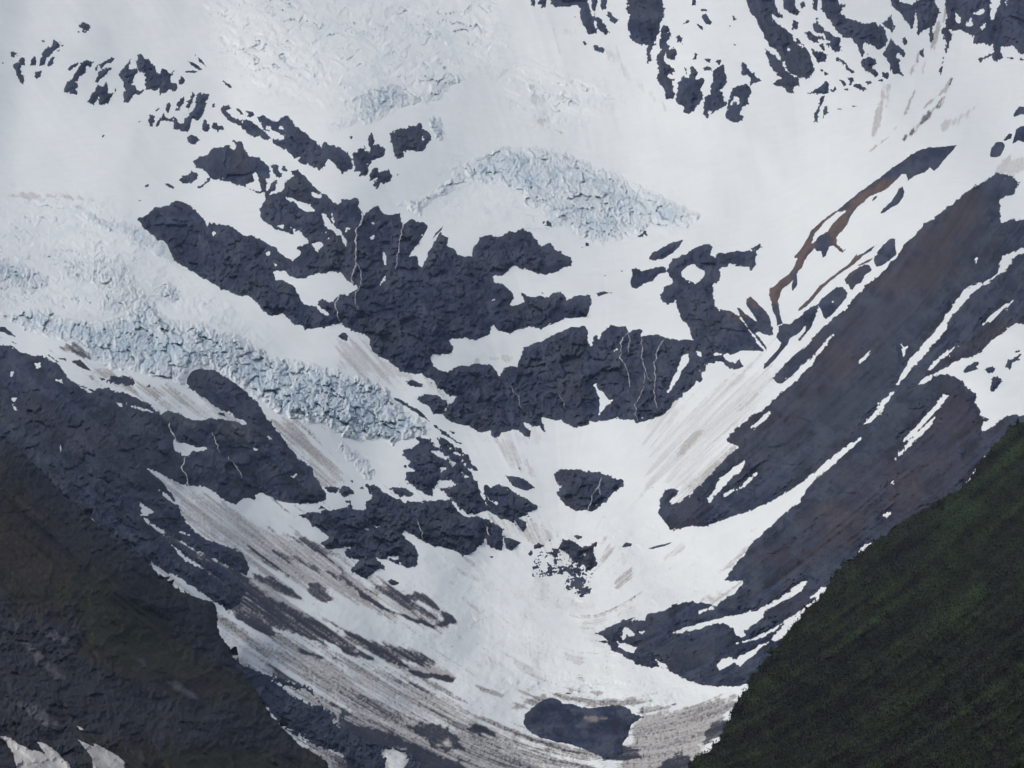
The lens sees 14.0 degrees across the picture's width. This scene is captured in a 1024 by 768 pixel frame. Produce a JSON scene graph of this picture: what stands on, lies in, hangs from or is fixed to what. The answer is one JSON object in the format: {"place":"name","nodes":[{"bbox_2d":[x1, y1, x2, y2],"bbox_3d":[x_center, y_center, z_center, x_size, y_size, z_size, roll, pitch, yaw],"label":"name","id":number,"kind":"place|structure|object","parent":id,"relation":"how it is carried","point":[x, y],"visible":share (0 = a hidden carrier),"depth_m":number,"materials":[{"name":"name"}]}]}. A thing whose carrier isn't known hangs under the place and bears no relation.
{"place":"outdoors","nodes":[
{"label":"outdoors","id":0,"kind":"place"},
{"bbox_2d":[0,344,325,610],"bbox_3d":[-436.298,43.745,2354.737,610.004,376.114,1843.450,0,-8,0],"label":"rocky valley side","id":1,"kind":"structure","parent":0,"point":[106,457],"depth_m":2813.39,"materials":[{"name":"stone"}]},
{"bbox_2d":[181,458,190,487],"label":"waterfall","id":2,"kind":"structure","parent":1,"relation":"on","point":[185,473],"depth_m":2802.37,"materials":[{"name":"white liquid"}]},
{"bbox_2d":[269,432,308,513],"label":"rock outcrop","id":3,"kind":"object","parent":1,"relation":"on","point":[274,439],"visible":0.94,"depth_m":3088.34,"materials":[{"name":"stone"}]},
{"bbox_2d":[0,441,328,767],"bbox_3d":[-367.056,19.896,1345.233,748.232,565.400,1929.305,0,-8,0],"label":"foreground hill","id":4,"kind":"structure","parent":0,"point":[110,642],"depth_m":1486.11,"materials":[{"name":"green plant"}]},
{"bbox_2d":[0,736,69,767],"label":"snow patch","id":5,"kind":"object","parent":4,"relation":"on","point":[26,757],"visible":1,"depth_m":1180.73,"materials":[{"name":"white snow"}]},
{"bbox_2d":[78,740,124,767],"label":"snow patch","id":6,"kind":"object","parent":4,"relation":"on","point":[102,757],"visible":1,"depth_m":1211.59,"materials":[{"name":"white snow"}]},
{"bbox_2d":[0,0,1023,767],"bbox_3d":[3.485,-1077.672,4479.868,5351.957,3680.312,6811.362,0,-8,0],"label":"snowfield","id":7,"kind":"structure","parent":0,"point":[436,656],"depth_m":3863.25,"materials":[{"name":"white snow"}]},
{"bbox_2d":[0,327,15,343],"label":"rock outcrop","id":8,"kind":"object","parent":7,"relation":"on","point":[5,330],"visible":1,"depth_m":3234.78,"materials":[{"name":"stone"}]},
{"bbox_2d":[2,50,24,84],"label":"rock outcrop","id":9,"kind":"object","parent":7,"relation":"on","point":[17,66],"visible":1,"depth_m":4769.02,"materials":[{"name":"stone"}]},
{"bbox_2d":[0,256,48,295],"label":"icefall","id":10,"kind":"object","parent":7,"relation":"on","point":[15,273],"visible":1,"depth_m":3577.20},
{"bbox_2d":[30,40,62,78],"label":"rock outcrop","id":11,"kind":"object","parent":7,"relation":"on","point":[47,51],"visible":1,"depth_m":4824.96,"materials":[{"name":"stone"}]},
{"bbox_2d":[48,354,90,370],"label":"rock outcrop","id":12,"kind":"object","parent":7,"relation":"on","point":[80,363],"visible":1,"depth_m":3093.64,"materials":[{"name":"stone"}]},
{"bbox_2d":[64,60,93,94],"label":"rock outcrop","id":13,"kind":"object","parent":7,"relation":"on","point":[71,86],"visible":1,"depth_m":4759.72,"materials":[{"name":"stone"}]},
{"bbox_2d":[77,22,90,32],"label":"rock outcrop","id":14,"kind":"object","parent":7,"relation":"on","point":[85,26],"visible":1,"depth_m":4960.34,"materials":[{"name":"stone"}]},
{"bbox_2d":[54,254,146,314],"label":"icefall","id":15,"kind":"object","parent":7,"relation":"on","point":[115,274],"visible":1,"depth_m":3629.20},
{"bbox_2d":[87,82,115,105],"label":"rock outcrop","id":16,"kind":"object","parent":7,"relation":"on","point":[102,94],"visible":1,"depth_m":4699.10,"materials":[{"name":"stone"}]},
{"bbox_2d":[95,57,114,82],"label":"rock outcrop","id":17,"kind":"object","parent":7,"relation":"on","point":[102,73],"visible":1,"depth_m":4812.02,"materials":[{"name":"stone"}]},
{"bbox_2d":[82,211,156,248],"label":"icefall","id":18,"kind":"object","parent":7,"relation":"on","point":[141,237],"visible":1,"depth_m":3938.34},
{"bbox_2d":[100,375,149,386],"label":"rock outcrop","id":19,"kind":"object","parent":7,"relation":"on","point":[125,380],"visible":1,"depth_m":3063.71,"materials":[{"name":"stone"}]},
{"bbox_2d":[119,54,184,102],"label":"rock outcrop","id":20,"kind":"object","parent":7,"relation":"on","point":[155,80],"visible":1,"depth_m":4795.36,"materials":[{"name":"stone"}]},
{"bbox_2d":[139,183,173,200],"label":"rock outcrop","id":21,"kind":"object","parent":7,"relation":"on","point":[166,184],"visible":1,"depth_m":4229.82,"materials":[{"name":"stone"}]},
{"bbox_2d":[151,240,176,264],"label":"icefall","id":22,"kind":"object","parent":7,"relation":"on","point":[159,250],"visible":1,"depth_m":3835.33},
{"bbox_2d":[151,281,181,304],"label":"icefall","id":23,"kind":"object","parent":7,"relation":"on","point":[169,291],"visible":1,"depth_m":3607.72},
{"bbox_2d":[139,92,208,131],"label":"rock outcrop","id":24,"kind":"object","parent":7,"relation":"on","point":[196,113],"visible":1,"depth_m":4649.15,"materials":[{"name":"stone"}]},
{"bbox_2d":[179,170,197,183],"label":"rock outcrop","id":25,"kind":"object","parent":7,"relation":"on","point":[191,177],"visible":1,"depth_m":4283.90,"materials":[{"name":"stone"}]},
{"bbox_2d":[187,135,199,143],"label":"rock outcrop","id":26,"kind":"object","parent":7,"relation":"on","point":[192,139],"visible":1,"depth_m":4513.75,"materials":[{"name":"stone"}]},
{"bbox_2d":[185,55,231,87],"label":"rock outcrop","id":27,"kind":"object","parent":7,"relation":"on","point":[199,68],"visible":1,"depth_m":4860.99,"materials":[{"name":"stone"}]},
{"bbox_2d":[200,103,223,131],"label":"rock outcrop","id":28,"kind":"object","parent":7,"relation":"on","point":[206,127],"visible":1,"depth_m":4584.82,"materials":[{"name":"stone"}]},
{"bbox_2d":[0,297,431,445],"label":"icefall","id":29,"kind":"object","parent":7,"relation":"on","point":[143,336],"visible":1,"depth_m":3303.72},
{"bbox_2d":[193,140,270,193],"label":"rock outcrop","id":30,"kind":"object","parent":7,"relation":"on","point":[238,165],"visible":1,"depth_m":4326.23,"materials":[{"name":"stone"}]},
{"bbox_2d":[265,164,287,196],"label":"rock outcrop","id":31,"kind":"object","parent":7,"relation":"on","point":[276,172],"visible":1,"depth_m":4246.58,"materials":[{"name":"stone"}]},
{"bbox_2d":[221,105,352,173],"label":"rock outcrop","id":32,"kind":"object","parent":7,"relation":"on","point":[295,142],"visible":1,"depth_m":4413.72,"materials":[{"name":"stone"}]},
{"bbox_2d":[231,654,421,767],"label":"scree slope","id":33,"kind":"structure","parent":7,"relation":"on","point":[315,725],"depth_m":2359.85,"materials":[{"name":"stone"}]},
{"bbox_2d":[338,333,347,340],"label":"rock outcrop","id":34,"kind":"object","parent":7,"relation":"on","point":[343,336],"visible":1,"depth_m":3533.17,"materials":[{"name":"stone"}]},
{"bbox_2d":[337,440,375,480],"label":"icefall","id":35,"kind":"object","parent":7,"relation":"on","point":[361,462],"visible":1,"depth_m":3158.36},
{"bbox_2d":[318,480,414,508],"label":"rock outcrop","id":36,"kind":"object","parent":7,"relation":"on","point":[345,491],"visible":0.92,"depth_m":3040.34,"materials":[{"name":"stone"}]},
{"bbox_2d":[349,132,385,176],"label":"rock outcrop","id":37,"kind":"object","parent":7,"relation":"on","point":[362,159],"visible":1,"depth_m":4339.36,"materials":[{"name":"stone"}]},
{"bbox_2d":[369,168,397,188],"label":"rock outcrop","id":38,"kind":"object","parent":7,"relation":"on","point":[384,176],"visible":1,"depth_m":4247.35,"materials":[{"name":"stone"}]},
{"bbox_2d":[388,579,398,584],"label":"rock outcrop","id":39,"kind":"object","parent":7,"relation":"on","point":[392,582],"visible":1,"depth_m":2799.99,"materials":[{"name":"stone"}]},
{"bbox_2d":[326,71,464,132],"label":"icefall","id":40,"kind":"object","parent":7,"relation":"on","point":[367,103],"visible":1,"depth_m":4653.00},
{"bbox_2d":[299,484,504,578],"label":"rock outcrop","id":41,"kind":"object","parent":7,"relation":"on","point":[446,524],"visible":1,"depth_m":2959.81,"materials":[{"name":"stone"}]},
{"bbox_2d":[390,123,430,158],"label":"rock outcrop","id":42,"kind":"object","parent":7,"relation":"on","point":[409,138],"visible":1,"depth_m":4452.16,"materials":[{"name":"stone"}]},
{"bbox_2d":[391,363,431,386],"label":"rock outcrop","id":43,"kind":"object","parent":7,"relation":"on","point":[413,383],"visible":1,"depth_m":3447.07,"materials":[{"name":"stone"}]},
{"bbox_2d":[394,398,429,421],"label":"rock outcrop","id":44,"kind":"object","parent":7,"relation":"on","point":[416,410],"visible":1,"depth_m":3372.26,"materials":[{"name":"stone"}]},
{"bbox_2d":[416,394,447,414],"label":"rock outcrop","id":45,"kind":"object","parent":7,"relation":"on","point":[436,404],"visible":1,"depth_m":3402.28,"materials":[{"name":"stone"}]},
{"bbox_2d":[428,115,444,140],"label":"icefall","id":46,"kind":"object","parent":7,"relation":"on","point":[436,123],"visible":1,"depth_m":4547.69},
{"bbox_2d":[402,437,488,514],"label":"rock outcrop","id":47,"kind":"object","parent":7,"relation":"on","point":[427,474],"visible":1,"depth_m":3171.22,"materials":[{"name":"stone"}]},
{"bbox_2d":[434,425,461,443],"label":"rock outcrop","id":48,"kind":"object","parent":7,"relation":"on","point":[444,432],"visible":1,"depth_m":3316.72,"materials":[{"name":"stone"}]},
{"bbox_2d":[137,169,763,438],"bbox_3d":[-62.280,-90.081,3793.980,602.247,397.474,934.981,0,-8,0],"label":"rock cliff","id":49,"kind":"structure","parent":7,"relation":"on","point":[410,315],"depth_m":3702.35,"materials":[{"name":"stone"}]},
{"bbox_2d":[350,211,363,281],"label":"waterfall","id":50,"kind":"structure","parent":49,"relation":"on","point":[356,246],"depth_m":3889.40,"materials":[{"name":"white liquid"}]},
{"bbox_2d":[395,223,403,268],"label":"waterfall","id":51,"kind":"structure","parent":49,"relation":"on","point":[399,243],"depth_m":3952.74,"materials":[{"name":"white liquid"}]},
{"bbox_2d":[619,332,629,385],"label":"waterfall","id":52,"kind":"structure","parent":49,"relation":"on","point":[622,360],"depth_m":3570.54,"materials":[{"name":"white liquid"}]},
{"bbox_2d":[641,338,645,382],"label":"waterfall","id":53,"kind":"structure","parent":49,"relation":"on","point":[642,359],"depth_m":3552.21,"materials":[{"name":"white liquid"}]},
{"bbox_2d":[653,339,664,407],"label":"waterfall","id":54,"kind":"structure","parent":49,"relation":"on","point":[654,372],"depth_m":3470.81,"materials":[{"name":"white liquid"}]},
{"bbox_2d":[489,537,520,557],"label":"rock outcrop","id":55,"kind":"object","parent":7,"relation":"on","point":[511,544],"visible":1,"depth_m":3003.39,"materials":[{"name":"stone"}]},
{"bbox_2d":[483,484,537,531],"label":"rock outcrop","id":56,"kind":"object","parent":7,"relation":"on","point":[511,505],"visible":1,"depth_m":3101.40,"materials":[{"name":"stone"}]},
{"bbox_2d":[505,468,534,490],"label":"rock outcrop","id":57,"kind":"object","parent":7,"relation":"on","point":[520,483],"visible":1,"depth_m":3171.60,"materials":[{"name":"stone"}]},
{"bbox_2d":[528,543,543,562],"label":"rock outcrop","id":58,"kind":"object","parent":7,"relation":"on","point":[536,546],"visible":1,"depth_m":3002.68,"materials":[{"name":"stone"}]},
{"bbox_2d":[531,0,546,7],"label":"rock outcrop","id":59,"kind":"object","parent":7,"relation":"on","point":[542,3],"visible":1,"depth_m":5172.27,"materials":[{"name":"stone"}]},
{"bbox_2d":[397,145,702,245],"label":"icefall","id":60,"kind":"object","parent":7,"relation":"on","point":[601,208],"visible":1,"depth_m":4294.54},
{"bbox_2d":[532,539,596,596],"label":"rock outcrop","id":61,"kind":"object","parent":7,"relation":"on","point":[574,550],"visible":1,"depth_m":2949.51,"materials":[{"name":"stone"}]},
{"bbox_2d":[542,270,621,296],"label":"rock outcrop","id":62,"kind":"object","parent":7,"relation":"on","point":[601,293],"visible":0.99,"depth_m":3862.09,"materials":[{"name":"stone"}]},
{"bbox_2d":[523,698,643,758],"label":"rock outcrop","id":63,"kind":"object","parent":7,"relation":"on","point":[603,732],"visible":1,"depth_m":2520.53,"materials":[{"name":"stone"}]},
{"bbox_2d":[550,0,618,34],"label":"rock outcrop","id":64,"kind":"object","parent":7,"relation":"on","point":[587,18],"visible":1,"depth_m":5105.12,"materials":[{"name":"stone"}]},
{"bbox_2d":[554,469,623,511],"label":"rock outcrop","id":65,"kind":"object","parent":7,"relation":"on","point":[577,489],"visible":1,"depth_m":3145.26,"materials":[{"name":"stone"}]},
{"bbox_2d":[586,478,601,510],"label":"waterfall","id":66,"kind":"structure","parent":65,"relation":"on","point":[593,492],"depth_m":3121.18,"materials":[{"name":"white liquid"}]},
{"bbox_2d":[583,41,603,52],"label":"rock outcrop","id":67,"kind":"object","parent":7,"relation":"on","point":[599,49],"visible":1,"depth_m":4930.35,"materials":[{"name":"stone"}]},
{"bbox_2d":[581,230,647,247],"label":"rock outcrop","id":68,"kind":"object","parent":7,"relation":"on","point":[641,235],"visible":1,"depth_m":4114.12,"materials":[{"name":"stone"}]},
{"bbox_2d":[622,542,631,546],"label":"boulder","id":69,"kind":"object","parent":7,"relation":"on","point":[626,544],"visible":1,"depth_m":2968.03,"materials":[{"name":"stone"}]},
{"bbox_2d":[625,0,665,63],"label":"rock outcrop","id":70,"kind":"object","parent":7,"relation":"on","point":[645,20],"visible":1,"depth_m":4992.04,"materials":[{"name":"stone"}]},
{"bbox_2d":[630,266,665,288],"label":"rock outcrop","id":71,"kind":"object","parent":7,"relation":"on","point":[639,278],"visible":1,"depth_m":3922.16,"materials":[{"name":"stone"}]},
{"bbox_2d":[649,543,669,548],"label":"rock outcrop","id":72,"kind":"object","parent":7,"relation":"on","point":[661,545],"visible":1,"depth_m":2944.41,"materials":[{"name":"stone"}]},
{"bbox_2d":[649,240,682,260],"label":"rock outcrop","id":73,"kind":"object","parent":7,"relation":"on","point":[666,251],"visible":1,"depth_m":4016.62,"materials":[{"name":"stone"}]},
{"bbox_2d":[656,25,682,98],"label":"rock outcrop","id":74,"kind":"object","parent":7,"relation":"on","point":[664,80],"visible":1,"depth_m":4794.10,"materials":[{"name":"stone"}]},
{"bbox_2d":[675,66,704,113],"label":"rock outcrop","id":75,"kind":"object","parent":7,"relation":"on","point":[689,95],"visible":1,"depth_m":4630.61,"materials":[{"name":"stone"}]},
{"bbox_2d":[683,0,736,62],"bbox_3d":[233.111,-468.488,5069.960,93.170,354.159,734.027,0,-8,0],"label":"rock outcrop","id":76,"kind":"object","parent":7,"relation":"on","point":[705,18],"visible":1,"depth_m":4889.11,"materials":[{"name":"stone"}]},
{"bbox_2d":[703,60,726,118],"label":"rock outcrop","id":77,"kind":"object","parent":7,"relation":"on","point":[714,101],"visible":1,"depth_m":4593.06,"materials":[{"name":"stone"}]},
{"bbox_2d":[725,62,760,122],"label":"rock outcrop","id":78,"kind":"object","parent":7,"relation":"on","point":[742,93],"visible":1,"depth_m":4550.94,"materials":[{"name":"stone"}]},
{"bbox_2d":[737,297,772,349],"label":"rock outcrop","id":79,"kind":"object","parent":7,"relation":"on","point":[762,324],"visible":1,"depth_m":3540.98,"materials":[{"name":"stone"}]},
{"bbox_2d":[746,0,814,78],"bbox_3d":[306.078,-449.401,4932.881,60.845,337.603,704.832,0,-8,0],"label":"rock outcrop","id":80,"kind":"object","parent":7,"relation":"on","point":[796,58],"visible":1,"depth_m":4725.84,"materials":[{"name":"stone"}]},
{"bbox_2d":[765,48,799,92],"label":"rock outcrop","id":81,"kind":"object","parent":7,"relation":"on","point":[788,82],"visible":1,"depth_m":4593.06,"materials":[{"name":"stone"}]},
{"bbox_2d":[783,0,817,15],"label":"rock outcrop","id":82,"kind":"object","parent":7,"relation":"on","point":[789,6],"visible":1,"depth_m":4878.86,"materials":[{"name":"stone"}]},
{"bbox_2d":[764,287,847,368],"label":"rock outcrop","id":83,"kind":"object","parent":7,"relation":"on","point":[826,305],"visible":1,"depth_m":3434.12,"materials":[{"name":"stone"}]},
{"bbox_2d":[814,95,828,122],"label":"rock outcrop","id":84,"kind":"object","parent":7,"relation":"on","point":[825,112],"visible":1,"depth_m":4415.85,"materials":[{"name":"stone"}]},
{"bbox_2d":[792,18,853,73],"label":"rock outcrop","id":85,"kind":"object","parent":7,"relation":"on","point":[820,56],"visible":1,"depth_m":4695.78,"materials":[{"name":"stone"}]},
{"bbox_2d":[808,69,847,94],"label":"rock outcrop","id":86,"kind":"object","parent":7,"relation":"on","point":[823,88],"visible":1,"depth_m":4499.98,"materials":[{"name":"stone"}]},
{"bbox_2d":[798,246,873,310],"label":"rock outcrop","id":87,"kind":"object","parent":7,"relation":"on","point":[855,259],"visible":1,"depth_m":3593.03,"materials":[{"name":"stone"}]},
{"bbox_2d":[821,0,887,56],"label":"rock outcrop","id":88,"kind":"object","parent":7,"relation":"on","point":[871,33],"visible":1,"depth_m":4742.92,"materials":[{"name":"stone"}]},
{"bbox_2d":[845,264,871,289],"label":"rock outcrop","id":89,"kind":"object","parent":7,"relation":"on","point":[853,278],"visible":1,"depth_m":3519.40,"materials":[{"name":"stone"}]},
{"bbox_2d":[769,145,955,325],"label":"rocky ridge","id":90,"kind":"structure","parent":7,"relation":"on","point":[919,162],"depth_m":3913.82,"materials":[{"name":"stone"}]},
{"bbox_2d":[839,54,888,90],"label":"rock outcrop","id":91,"kind":"object","parent":7,"relation":"on","point":[868,63],"visible":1,"depth_m":4525.31,"materials":[{"name":"stone"}]},
{"bbox_2d":[858,238,896,266],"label":"rock outcrop","id":92,"kind":"object","parent":7,"relation":"on","point":[886,252],"visible":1,"depth_m":3547.39,"materials":[{"name":"stone"}]},
{"bbox_2d":[872,186,903,212],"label":"rock outcrop","id":93,"kind":"object","parent":7,"relation":"on","point":[897,198],"visible":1,"depth_m":3822.82,"materials":[{"name":"stone"}]},
{"bbox_2d":[883,39,904,75],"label":"rock outcrop","id":94,"kind":"object","parent":7,"relation":"on","point":[892,50],"visible":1,"depth_m":4617.64,"materials":[{"name":"stone"}]},
{"bbox_2d":[882,14,906,45],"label":"rock outcrop","id":95,"kind":"object","parent":7,"relation":"on","point":[888,23],"visible":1,"depth_m":4769.52,"materials":[{"name":"stone"}]},
{"bbox_2d":[891,0,940,61],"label":"rock outcrop","id":96,"kind":"object","parent":7,"relation":"on","point":[927,12],"visible":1,"depth_m":4844.42,"materials":[{"name":"stone"}]},
{"bbox_2d":[964,362,980,372],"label":"rock outcrop","id":97,"kind":"object","parent":7,"relation":"on","point":[971,367],"visible":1,"depth_m":2889.96,"materials":[{"name":"stone"}]},
{"bbox_2d":[939,0,1023,84],"bbox_3d":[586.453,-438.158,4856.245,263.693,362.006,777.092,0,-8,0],"label":"rock outcrop","id":98,"kind":"object","parent":7,"relation":"on","point":[1004,27],"visible":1,"depth_m":4784.04,"materials":[{"name":"stone"}]},
{"bbox_2d":[985,366,1002,391],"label":"rock outcrop","id":99,"kind":"object","parent":7,"relation":"on","point":[996,381],"visible":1,"depth_m":2827.31,"materials":[{"name":"stone"}]},
{"bbox_2d":[990,134,1011,156],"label":"rock outcrop","id":100,"kind":"object","parent":7,"relation":"on","point":[997,148],"visible":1,"depth_m":4061.09,"materials":[{"name":"stone"}]},
{"bbox_2d":[1005,350,1020,369],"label":"rock outcrop","id":101,"kind":"object","parent":7,"relation":"on","point":[1009,363],"visible":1,"depth_m":2888.83,"materials":[{"name":"stone"}]},
{"bbox_2d":[1013,106,1023,142],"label":"rock outcrop","id":102,"kind":"object","parent":7,"relation":"on","point":[1019,134],"visible":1,"depth_m":4161.13,"materials":[{"name":"stone"}]},
{"bbox_2d":[595,172,1023,686],"bbox_3d":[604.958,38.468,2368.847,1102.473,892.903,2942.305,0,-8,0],"label":"mountain slope","id":103,"kind":"structure","parent":0,"point":[823,408],"depth_m":2928.38,"materials":[{"name":"stone"}]},
{"bbox_2d":[688,418,1023,767],"bbox_3d":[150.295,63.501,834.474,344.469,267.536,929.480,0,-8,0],"label":"green hill","id":104,"kind":"structure","parent":0,"point":[943,540],"depth_m":920.85,"materials":[{"name":"green plant"}]},
{"bbox_2d":[687,422,1023,767],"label":"alder scrub","id":105,"kind":"object","parent":104,"relation":"on","point":[916,723],"visible":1,"depth_m":874.00,"materials":[{"name":"green plant"}]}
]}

